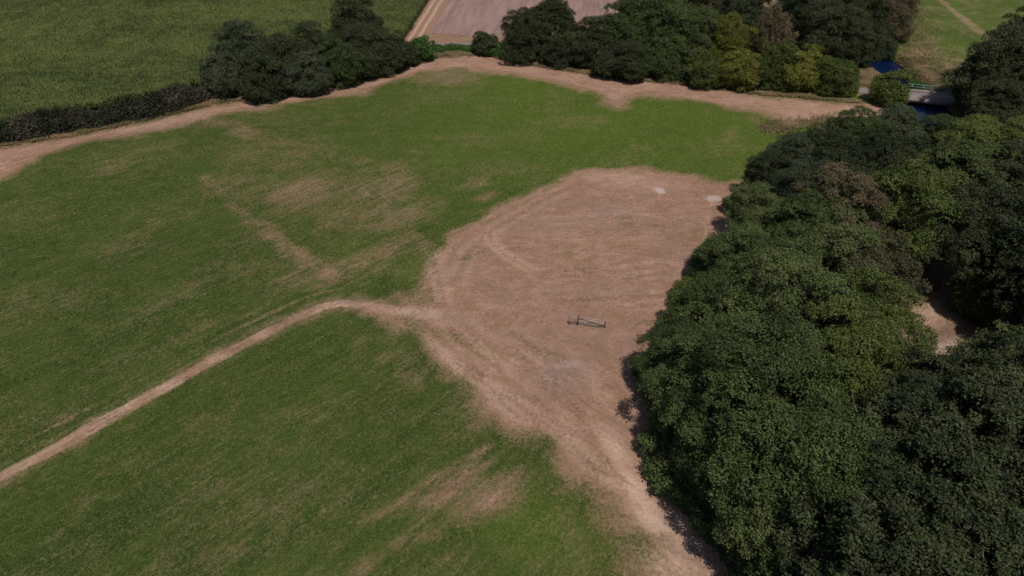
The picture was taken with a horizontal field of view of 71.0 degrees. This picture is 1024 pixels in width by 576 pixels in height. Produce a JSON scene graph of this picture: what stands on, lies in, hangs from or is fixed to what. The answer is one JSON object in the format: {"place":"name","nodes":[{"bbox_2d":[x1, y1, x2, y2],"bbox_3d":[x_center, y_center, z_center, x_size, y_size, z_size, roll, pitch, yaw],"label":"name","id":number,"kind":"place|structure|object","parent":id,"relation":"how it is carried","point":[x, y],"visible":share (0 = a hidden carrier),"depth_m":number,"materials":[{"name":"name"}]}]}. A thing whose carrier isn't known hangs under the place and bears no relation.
{"place":"outdoors","nodes":[
{"label":"outdoors","id":0,"kind":"place"},
{"bbox_2d":[0,300,435,481],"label":"path","id":1,"kind":"structure","parent":0,"point":[86,430],"depth_m":74.36,"materials":[{"name":"brown soil"}]},
{"bbox_2d":[0,60,830,575],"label":"meadow grass","id":2,"kind":"structure","parent":0,"point":[170,494],"depth_m":73.27,"materials":[{"name":"green plant"}]},
{"bbox_2d":[401,0,449,43],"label":"track","id":3,"kind":"structure","parent":0,"point":[430,14],"depth_m":186.70,"materials":[{"name":"brown soil"}]},
{"bbox_2d":[0,4,966,146],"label":"rough grass","id":4,"kind":"structure","parent":0,"point":[866,76],"depth_m":146.83,"materials":[{"name":"green plant"}]},
{"bbox_2d":[0,0,1023,575],"bbox_3d":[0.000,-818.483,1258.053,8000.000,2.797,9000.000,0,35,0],"label":"ground","id":5,"kind":"structure","parent":0,"point":[610,242],"depth_m":83.69,"materials":[{"name":"green plant"}]},
{"bbox_2d":[0,81,210,142],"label":"hedge","id":6,"kind":"object","parent":5,"relation":"on","point":[163,99],"visible":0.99,"depth_m":127.77,"materials":[{"name":"green plant"}]},
{"bbox_2d":[0,0,428,120],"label":"maize","id":7,"kind":"object","parent":5,"relation":"on","point":[89,54],"visible":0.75,"depth_m":166.32,"materials":[{"name":"green plant"}]},
{"bbox_2d":[197,43,250,98],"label":"tree","id":8,"kind":"object","parent":5,"relation":"on","point":[217,80],"visible":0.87,"depth_m":136.61,"materials":[{"name":"green plant"}]},
{"bbox_2d":[206,18,271,76],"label":"tree","id":9,"kind":"object","parent":5,"relation":"on","point":[240,40],"visible":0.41,"depth_m":140.54,"materials":[{"name":"green plant"}]},
{"bbox_2d":[236,46,296,104],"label":"tree","id":10,"kind":"object","parent":5,"relation":"on","point":[259,79],"visible":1,"depth_m":135.42,"materials":[{"name":"green plant"}]},
{"bbox_2d":[256,32,308,83],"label":"tree","id":11,"kind":"object","parent":5,"relation":"on","point":[281,53],"visible":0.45,"depth_m":140.03,"materials":[{"name":"green plant"}]},
{"bbox_2d":[283,48,334,96],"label":"tree","id":12,"kind":"object","parent":5,"relation":"on","point":[305,83],"visible":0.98,"depth_m":138.32,"materials":[{"name":"green plant"}]},
{"bbox_2d":[288,19,343,82],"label":"tree","id":13,"kind":"object","parent":5,"relation":"on","point":[312,39],"visible":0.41,"depth_m":141.96,"materials":[{"name":"green plant"}]},
{"bbox_2d":[316,36,365,88],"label":"tree","id":14,"kind":"object","parent":5,"relation":"on","point":[343,73],"visible":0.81,"depth_m":141.72,"materials":[{"name":"green plant"}]},
{"bbox_2d":[325,0,390,50],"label":"tree","id":15,"kind":"object","parent":5,"relation":"on","point":[354,11],"visible":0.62,"depth_m":150.40,"materials":[{"name":"green plant"}]},
{"bbox_2d":[340,21,390,80],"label":"tree","id":16,"kind":"object","parent":5,"relation":"on","point":[368,47],"visible":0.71,"depth_m":145.29,"materials":[{"name":"green plant"}]},
{"bbox_2d":[370,29,410,77],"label":"tree","id":17,"kind":"object","parent":5,"relation":"on","point":[396,52],"visible":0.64,"depth_m":149.39,"materials":[{"name":"green plant"}]},
{"bbox_2d":[408,34,438,61],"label":"bush","id":18,"kind":"object","parent":5,"relation":"on","point":[426,50],"visible":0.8,"depth_m":156.49,"materials":[{"name":"green plant"}]},
{"bbox_2d":[470,31,498,56],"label":"bush","id":19,"kind":"object","parent":5,"relation":"on","point":[486,40],"visible":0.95,"depth_m":160.22,"materials":[{"name":"green plant"}]},
{"bbox_2d":[498,6,553,65],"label":"tree","id":20,"kind":"object","parent":5,"relation":"on","point":[523,42],"visible":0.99,"depth_m":154.37,"materials":[{"name":"green plant"}]},
{"bbox_2d":[517,0,575,44],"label":"tree","id":21,"kind":"object","parent":5,"relation":"on","point":[558,15],"visible":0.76,"depth_m":156.70,"materials":[{"name":"green plant"}]},
{"bbox_2d":[539,33,582,69],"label":"tree","id":22,"kind":"object","parent":5,"relation":"on","point":[554,51],"visible":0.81,"depth_m":152.74,"materials":[{"name":"green plant"}]},
{"bbox_2d":[561,15,622,67],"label":"tree","id":23,"kind":"object","parent":5,"relation":"on","point":[589,36],"visible":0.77,"depth_m":150.91,"materials":[{"name":"green plant"}]},
{"bbox_2d":[591,45,621,78],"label":"bush","id":24,"kind":"object","parent":5,"relation":"on","point":[599,68],"visible":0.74,"depth_m":147.86,"materials":[{"name":"green plant"}]},
{"bbox_2d":[599,0,654,60],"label":"tree","id":25,"kind":"object","parent":5,"relation":"on","point":[631,21],"visible":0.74,"depth_m":150.42,"materials":[{"name":"green plant"}]},
{"bbox_2d":[604,38,652,82],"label":"tree","id":26,"kind":"object","parent":5,"relation":"on","point":[634,66],"visible":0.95,"depth_m":145.26,"materials":[{"name":"green plant"}]},
{"bbox_2d":[625,0,697,51],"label":"tree","id":27,"kind":"object","parent":5,"relation":"on","point":[663,14],"visible":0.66,"depth_m":149.92,"materials":[{"name":"green plant"}]},
{"bbox_2d":[635,410,689,475],"bbox_3d":[14.902,13.986,64.608,7.078,4.630,7.138,-16,38,-22],"label":"bush","id":28,"kind":"object","parent":5,"relation":"on","point":[654,443],"visible":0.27,"depth_m":63.85,"materials":[{"name":"green plant"}]},
{"bbox_2d":[644,32,693,82],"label":"tree","id":29,"kind":"object","parent":5,"relation":"on","point":[665,62],"visible":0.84,"depth_m":146.18,"materials":[{"name":"green plant"}]},
{"bbox_2d":[639,442,699,509],"bbox_3d":[14.918,15.768,62.142,7.517,4.630,7.138,-14,37,-19],"label":"bush","id":30,"kind":"object","parent":5,"relation":"on","point":[657,477],"visible":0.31,"depth_m":61.17,"materials":[{"name":"green plant"}]},
{"bbox_2d":[627,316,719,395],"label":"tree","id":31,"kind":"object","parent":5,"relation":"on","point":[653,355],"visible":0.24,"depth_m":69.43,"materials":[{"name":"green plant"}]},
{"bbox_2d":[668,475,714,522],"bbox_3d":[16.851,17.058,60.364,7.200,4.372,6.840,-22,41,-28],"label":"bush","id":32,"kind":"object","parent":5,"relation":"on","point":[693,500],"visible":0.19,"depth_m":59.03,"materials":[{"name":"green plant"}]},
{"bbox_2d":[648,370,740,452],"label":"tree","id":33,"kind":"object","parent":5,"relation":"on","point":[661,423],"visible":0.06,"depth_m":63.21,"materials":[{"name":"green plant"}]},
{"bbox_2d":[670,6,721,54],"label":"tree","id":34,"kind":"object","parent":5,"relation":"on","point":[700,31],"visible":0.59,"depth_m":152.13,"materials":[{"name":"green plant"}]},
{"bbox_2d":[662,266,730,329],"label":"tree","id":35,"kind":"object","parent":5,"relation":"on","point":[695,291],"visible":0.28,"depth_m":76.18,"materials":[{"name":"green plant"}]},
{"bbox_2d":[688,497,725,557],"bbox_3d":[18.311,18.582,58.108,7.747,4.372,7.138,-23,41,-29],"label":"bush","id":36,"kind":"object","parent":5,"relation":"on","point":[702,523],"visible":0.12,"depth_m":57.17,"materials":[{"name":"green plant"}]},
{"bbox_2d":[684,46,730,90],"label":"tree","id":37,"kind":"object","parent":5,"relation":"on","point":[701,68],"visible":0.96,"depth_m":143.09,"materials":[{"name":"green plant"}]},
{"bbox_2d":[667,411,771,504],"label":"tree","id":38,"kind":"object","parent":5,"relation":"on","point":[675,451],"visible":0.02,"depth_m":59.70,"materials":[{"name":"green plant"}]},
{"bbox_2d":[638,312,810,428],"bbox_3d":[18.869,9.354,63.217,14.927,12.724,13.967,-12,37,-16],"label":"tree","id":39,"kind":"object","parent":5,"relation":"on","point":[693,362],"visible":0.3,"depth_m":61.44,"materials":[{"name":"green plant"}]},
{"bbox_2d":[663,361,791,507],"bbox_3d":[18.779,12.868,57.642,11.565,13.505,14.227,-18,39,-24],"label":"tree","id":40,"kind":"object","parent":5,"relation":"on","point":[684,432],"visible":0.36,"depth_m":55.68,"materials":[{"name":"green plant"}]},
{"bbox_2d":[686,217,774,281],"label":"tree","id":41,"kind":"object","parent":5,"relation":"on","point":[725,249],"visible":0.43,"depth_m":83.41,"materials":[{"name":"green plant"}]},
{"bbox_2d":[708,11,758,59],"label":"tree","id":42,"kind":"object","parent":5,"relation":"on","point":[731,36],"visible":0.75,"depth_m":151.21,"materials":[{"name":"green plant"}]},
{"bbox_2d":[723,549,756,575],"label":"bush","id":43,"kind":"object","parent":5,"relation":"on","point":[738,569],"visible":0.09,"depth_m":53.32,"materials":[{"name":"green plant"}]},
{"bbox_2d":[711,46,769,91],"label":"tree","id":44,"kind":"object","parent":5,"relation":"on","point":[735,78],"visible":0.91,"depth_m":141.32,"materials":[{"name":"green plant"}]},
{"bbox_2d":[709,0,775,39],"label":"tree","id":45,"kind":"object","parent":5,"relation":"on","point":[749,11],"visible":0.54,"depth_m":158.28,"materials":[{"name":"green plant"}]},
{"bbox_2d":[676,261,827,337],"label":"tree","id":46,"kind":"object","parent":5,"relation":"on","point":[715,304],"visible":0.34,"depth_m":66.78,"materials":[{"name":"green plant"}]},
{"bbox_2d":[723,180,794,248],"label":"tree","id":47,"kind":"object","parent":5,"relation":"on","point":[761,200],"visible":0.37,"depth_m":92.51,"materials":[{"name":"green plant"}]},
{"bbox_2d":[748,0,795,55],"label":"tree","id":48,"kind":"object","parent":5,"relation":"on","point":[779,30],"visible":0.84,"depth_m":154.57,"materials":[{"name":"brown plant"}]},
{"bbox_2d":[741,147,803,196],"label":"tree","id":49,"kind":"object","parent":5,"relation":"on","point":[778,163],"visible":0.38,"depth_m":101.84,"materials":[{"name":"green plant"}]},
{"bbox_2d":[745,40,803,92],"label":"tree","id":50,"kind":"object","parent":5,"relation":"on","point":[772,58],"visible":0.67,"depth_m":140.99,"materials":[{"name":"green plant"}]},
{"bbox_2d":[711,437,841,573],"bbox_3d":[20.771,16.579,53.543,10.874,11.884,13.133,13,37,18],"label":"tree","id":51,"kind":"object","parent":5,"relation":"on","point":[739,532],"visible":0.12,"depth_m":50.07,"materials":[{"name":"green plant"}]},
{"bbox_2d":[692,310,866,443],"bbox_3d":[22.346,9.417,60.187,14.684,16.219,13.716,6,35,9],"label":"tree","id":52,"kind":"object","parent":5,"relation":"on","point":[785,328],"visible":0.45,"depth_m":56.09,"materials":[{"name":"green plant"}]},
{"bbox_2d":[730,219,835,306],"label":"tree","id":53,"kind":"object","parent":5,"relation":"on","point":[781,242],"visible":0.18,"depth_m":74.43,"materials":[{"name":"green plant"}]},
{"bbox_2d":[765,131,814,161],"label":"tree","id":54,"kind":"object","parent":5,"relation":"on","point":[788,143],"visible":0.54,"depth_m":108.53,"materials":[{"name":"green plant"}]},
{"bbox_2d":[712,244,879,375],"bbox_3d":[26.667,4.319,66.901,13.675,16.746,16.416,-21,40,-27],"label":"tree","id":55,"kind":"object","parent":5,"relation":"on","point":[801,267],"visible":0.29,"depth_m":63.48,"materials":[{"name":"green plant"}]},
{"bbox_2d":[698,343,900,534],"bbox_3d":[22.183,13.492,54.401,15.688,16.266,14.642,11,36,15],"label":"tree","id":56,"kind":"object","parent":5,"relation":"on","point":[802,422],"visible":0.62,"depth_m":50.90,"materials":[{"name":"green plant"}]},
{"bbox_2d":[774,0,825,40],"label":"tree","id":57,"kind":"object","parent":5,"relation":"on","point":[797,15],"visible":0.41,"depth_m":162.65,"materials":[{"name":"green plant"}]},
{"bbox_2d":[756,187,848,251],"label":"tree","id":58,"kind":"object","parent":5,"relation":"on","point":[789,205],"visible":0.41,"depth_m":82.72,"materials":[{"name":"green plant"}]},
{"bbox_2d":[778,43,827,93],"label":"tree","id":59,"kind":"object","parent":5,"relation":"on","point":[805,82],"visible":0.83,"depth_m":139.51,"materials":[{"name":"green plant"}]},
{"bbox_2d":[770,157,852,200],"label":"tree","id":60,"kind":"object","parent":5,"relation":"on","point":[804,172],"visible":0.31,"depth_m":92.95,"materials":[{"name":"green plant"}]},
{"bbox_2d":[734,505,895,575],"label":"tree","id":61,"kind":"object","parent":5,"relation":"on","point":[762,570],"visible":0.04,"depth_m":48.76,"materials":[{"name":"green plant"}]},
{"bbox_2d":[795,122,849,176],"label":"tree","id":62,"kind":"object","parent":5,"relation":"on","point":[815,134],"visible":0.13,"depth_m":108.22,"materials":[{"name":"green plant"}]},
{"bbox_2d":[765,203,887,302],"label":"tree","id":63,"kind":"object","parent":5,"relation":"on","point":[829,233],"visible":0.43,"depth_m":71.19,"materials":[{"name":"green plant"}]},
{"bbox_2d":[796,0,869,52],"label":"tree","id":64,"kind":"object","parent":5,"relation":"on","point":[824,26],"visible":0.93,"depth_m":153.45,"materials":[{"name":"green plant"}]},
{"bbox_2d":[807,55,861,97],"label":"tree","id":65,"kind":"object","parent":5,"relation":"on","point":[834,67],"visible":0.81,"depth_m":138.19,"materials":[{"name":"green plant"}]},
{"bbox_2d":[771,294,907,410],"bbox_3d":[26.877,8.792,60.941,11.690,16.206,14.774,20,40,26],"label":"tree","id":66,"kind":"object","parent":5,"relation":"on","point":[864,380],"visible":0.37,"depth_m":57.61,"materials":[{"name":"green plant"}]},
{"bbox_2d":[788,161,896,264],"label":"tree","id":67,"kind":"object","parent":5,"relation":"on","point":[855,178],"visible":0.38,"depth_m":81.71,"materials":[{"name":"green plant"}]},
{"bbox_2d":[731,416,962,575],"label":"tree","id":68,"kind":"object","parent":5,"relation":"on","point":[820,484],"visible":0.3,"depth_m":47.55,"materials":[{"name":"green plant"}]},
{"bbox_2d":[808,126,902,197],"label":"tree","id":69,"kind":"object","parent":5,"relation":"on","point":[851,150],"visible":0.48,"depth_m":93.67,"materials":[{"name":"green plant"}]},
{"bbox_2d":[820,105,893,158],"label":"tree","id":70,"kind":"object","parent":5,"relation":"on","point":[857,125],"visible":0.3,"depth_m":110.67,"materials":[{"name":"green plant"}]},
{"bbox_2d":[829,18,886,67],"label":"tree","id":71,"kind":"object","parent":5,"relation":"on","point":[858,49],"visible":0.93,"depth_m":152.56,"materials":[{"name":"green plant"}]},
{"bbox_2d":[775,387,945,478],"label":"tree","id":72,"kind":"object","parent":5,"relation":"on","point":[899,415],"visible":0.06,"depth_m":50.85,"materials":[{"name":"green plant"}]},
{"bbox_2d":[783,267,939,371],"bbox_3d":[32.070,4.583,68.710,12.832,14.167,14.119,0,35,0],"label":"tree","id":73,"kind":"object","parent":5,"relation":"on","point":[880,313],"visible":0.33,"depth_m":64.19,"materials":[{"name":"green plant"}]},
{"bbox_2d":[833,0,896,40],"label":"tree","id":74,"kind":"object","parent":5,"relation":"on","point":[870,6],"visible":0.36,"depth_m":161.08,"materials":[{"name":"green plant"}]},
{"bbox_2d":[813,226,932,321],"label":"tree","id":75,"kind":"object","parent":5,"relation":"on","point":[875,253],"visible":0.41,"depth_m":72.99,"materials":[{"name":"green plant"}]},
{"bbox_2d":[764,481,999,575],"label":"tree","id":76,"kind":"object","parent":5,"relation":"on","point":[852,547],"visible":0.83,"depth_m":42.65,"materials":[{"name":"green plant"}]},
{"bbox_2d":[873,24,899,60],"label":"tree","id":77,"kind":"object","parent":5,"relation":"on","point":[891,46],"visible":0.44,"depth_m":161.53,"materials":[{"name":"green plant"}]},
{"bbox_2d":[866,68,913,106],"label":"bush","id":78,"kind":"object","parent":5,"relation":"on","point":[894,87],"visible":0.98,"depth_m":134.58,"materials":[{"name":"green plant"}]},
{"bbox_2d":[873,0,921,42],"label":"tree","id":79,"kind":"object","parent":5,"relation":"on","point":[901,15],"visible":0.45,"depth_m":165.58,"materials":[{"name":"green plant"}]},
{"bbox_2d":[867,102,930,150],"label":"tree","id":80,"kind":"object","parent":5,"relation":"on","point":[891,113],"visible":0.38,"depth_m":114.04,"materials":[{"name":"green plant"}]},
{"bbox_2d":[859,134,946,204],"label":"tree","id":81,"kind":"object","parent":5,"relation":"on","point":[906,151],"visible":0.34,"depth_m":93.13,"materials":[{"name":"green plant"}]},
{"bbox_2d":[845,158,969,271],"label":"tree","id":82,"kind":"object","parent":5,"relation":"on","point":[901,211],"visible":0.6,"depth_m":79.63,"materials":[{"name":"green plant"}]},
{"bbox_2d":[803,412,1019,575],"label":"tree","id":83,"kind":"object","parent":5,"relation":"on","point":[924,444],"visible":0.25,"depth_m":45.36,"materials":[{"name":"green plant"}]},
{"bbox_2d":[844,345,982,407],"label":"tree","id":84,"kind":"object","parent":5,"relation":"on","point":[905,374],"visible":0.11,"depth_m":58.29,"materials":[{"name":"green plant"}]},
{"bbox_2d":[882,84,960,106],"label":"bridge","id":85,"kind":"structure","parent":5,"relation":"on","point":[922,96],"depth_m":139.86,"materials":[{"name":"concrete"}]},
{"bbox_2d":[838,366,1023,483],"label":"tree","id":86,"kind":"object","parent":5,"relation":"on","point":[927,396],"visible":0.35,"depth_m":49.28,"materials":[{"name":"green plant"}]},
{"bbox_2d":[845,473,1023,575],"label":"tree","id":87,"kind":"object","parent":5,"relation":"on","point":[1003,565],"visible":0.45,"depth_m":42.21,"materials":[{"name":"green plant"}]},
{"bbox_2d":[913,113,960,154],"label":"tree","id":88,"kind":"object","parent":5,"relation":"on","point":[945,122],"visible":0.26,"depth_m":114.00,"materials":[{"name":"green plant"}]},
{"bbox_2d":[907,136,1004,195],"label":"tree","id":89,"kind":"object","parent":5,"relation":"on","point":[943,150],"visible":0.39,"depth_m":89.07,"materials":[{"name":"green plant"}]},
{"bbox_2d":[890,177,1023,290],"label":"tree","id":90,"kind":"object","parent":5,"relation":"on","point":[981,229],"visible":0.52,"depth_m":78.94,"materials":[{"name":"green plant"}]},
{"bbox_2d":[921,418,1023,571],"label":"tree","id":91,"kind":"object","parent":5,"relation":"on","point":[1000,500],"visible":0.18,"depth_m":45.15,"materials":[{"name":"green plant"}]},
{"bbox_2d":[934,113,1012,157],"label":"tree","id":92,"kind":"object","parent":5,"relation":"on","point":[965,128],"visible":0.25,"depth_m":107.77,"materials":[{"name":"green plant"}]},
{"bbox_2d":[926,329,1023,405],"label":"tree","id":93,"kind":"object","parent":5,"relation":"on","point":[989,357],"visible":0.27,"depth_m":57.25,"materials":[{"name":"green plant"}]},
{"bbox_2d":[930,363,1023,468],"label":"tree","id":94,"kind":"object","parent":5,"relation":"on","point":[1011,372],"visible":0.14,"depth_m":50.94,"materials":[{"name":"green plant"}]},
{"bbox_2d":[938,20,1023,94],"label":"tree","id":95,"kind":"object","parent":5,"relation":"on","point":[1011,50],"visible":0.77,"depth_m":127.61,"materials":[{"name":"green plant"}]},
{"bbox_2d":[942,181,1023,291],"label":"tree","id":96,"kind":"object","parent":5,"relation":"on","point":[1011,231],"visible":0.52,"depth_m":77.28,"materials":[{"name":"green plant"}]},
{"bbox_2d":[943,248,1023,331],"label":"tree","id":97,"kind":"object","parent":5,"relation":"on","point":[974,298],"visible":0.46,"depth_m":79.78,"materials":[{"name":"green plant"}]},
{"bbox_2d":[949,54,1017,117],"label":"tree","id":98,"kind":"object","parent":5,"relation":"on","point":[959,94],"visible":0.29,"depth_m":128.83,"materials":[{"name":"green plant"}]},
{"bbox_2d":[943,481,1023,575],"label":"tree","id":99,"kind":"object","parent":5,"relation":"on","point":[1018,541],"visible":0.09,"depth_m":42.11,"materials":[{"name":"green plant"}]},
{"bbox_2d":[947,138,1023,221],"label":"tree","id":100,"kind":"object","parent":5,"relation":"on","point":[1004,165],"visible":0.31,"depth_m":88.06,"materials":[{"name":"green plant"}]},
{"bbox_2d":[955,434,1023,508],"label":"tree","id":101,"kind":"object","parent":5,"relation":"on","point":[1020,486],"visible":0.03,"depth_m":46.35,"materials":[{"name":"green plant"}]},
{"bbox_2d":[959,78,1023,129],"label":"tree","id":102,"kind":"object","parent":5,"relation":"on","point":[1004,99],"visible":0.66,"depth_m":121.82,"materials":[{"name":"green plant"}]},
{"bbox_2d":[968,319,1023,381],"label":"tree","id":103,"kind":"object","parent":5,"relation":"on","point":[1002,326],"visible":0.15,"depth_m":70.80,"materials":[{"name":"green plant"}]},
{"bbox_2d":[970,114,1023,181],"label":"tree","id":104,"kind":"object","parent":5,"relation":"on","point":[1015,130],"visible":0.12,"depth_m":106.75,"materials":[{"name":"green plant"}]},
{"bbox_2d":[987,61,1023,114],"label":"tree","id":105,"kind":"object","parent":5,"relation":"on","point":[1016,75],"visible":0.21,"depth_m":122.80,"materials":[{"name":"green plant"}]},
{"bbox_2d":[990,256,1023,329],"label":"tree","id":106,"kind":"object","parent":5,"relation":"on","point":[1014,303],"visible":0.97,"depth_m":74.34,"materials":[{"name":"green plant"}]},
{"bbox_2d":[430,0,619,36],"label":"stubble field","id":107,"kind":"structure","parent":0,"point":[464,17],"depth_m":192.39,"materials":[{"name":"soil"}]},
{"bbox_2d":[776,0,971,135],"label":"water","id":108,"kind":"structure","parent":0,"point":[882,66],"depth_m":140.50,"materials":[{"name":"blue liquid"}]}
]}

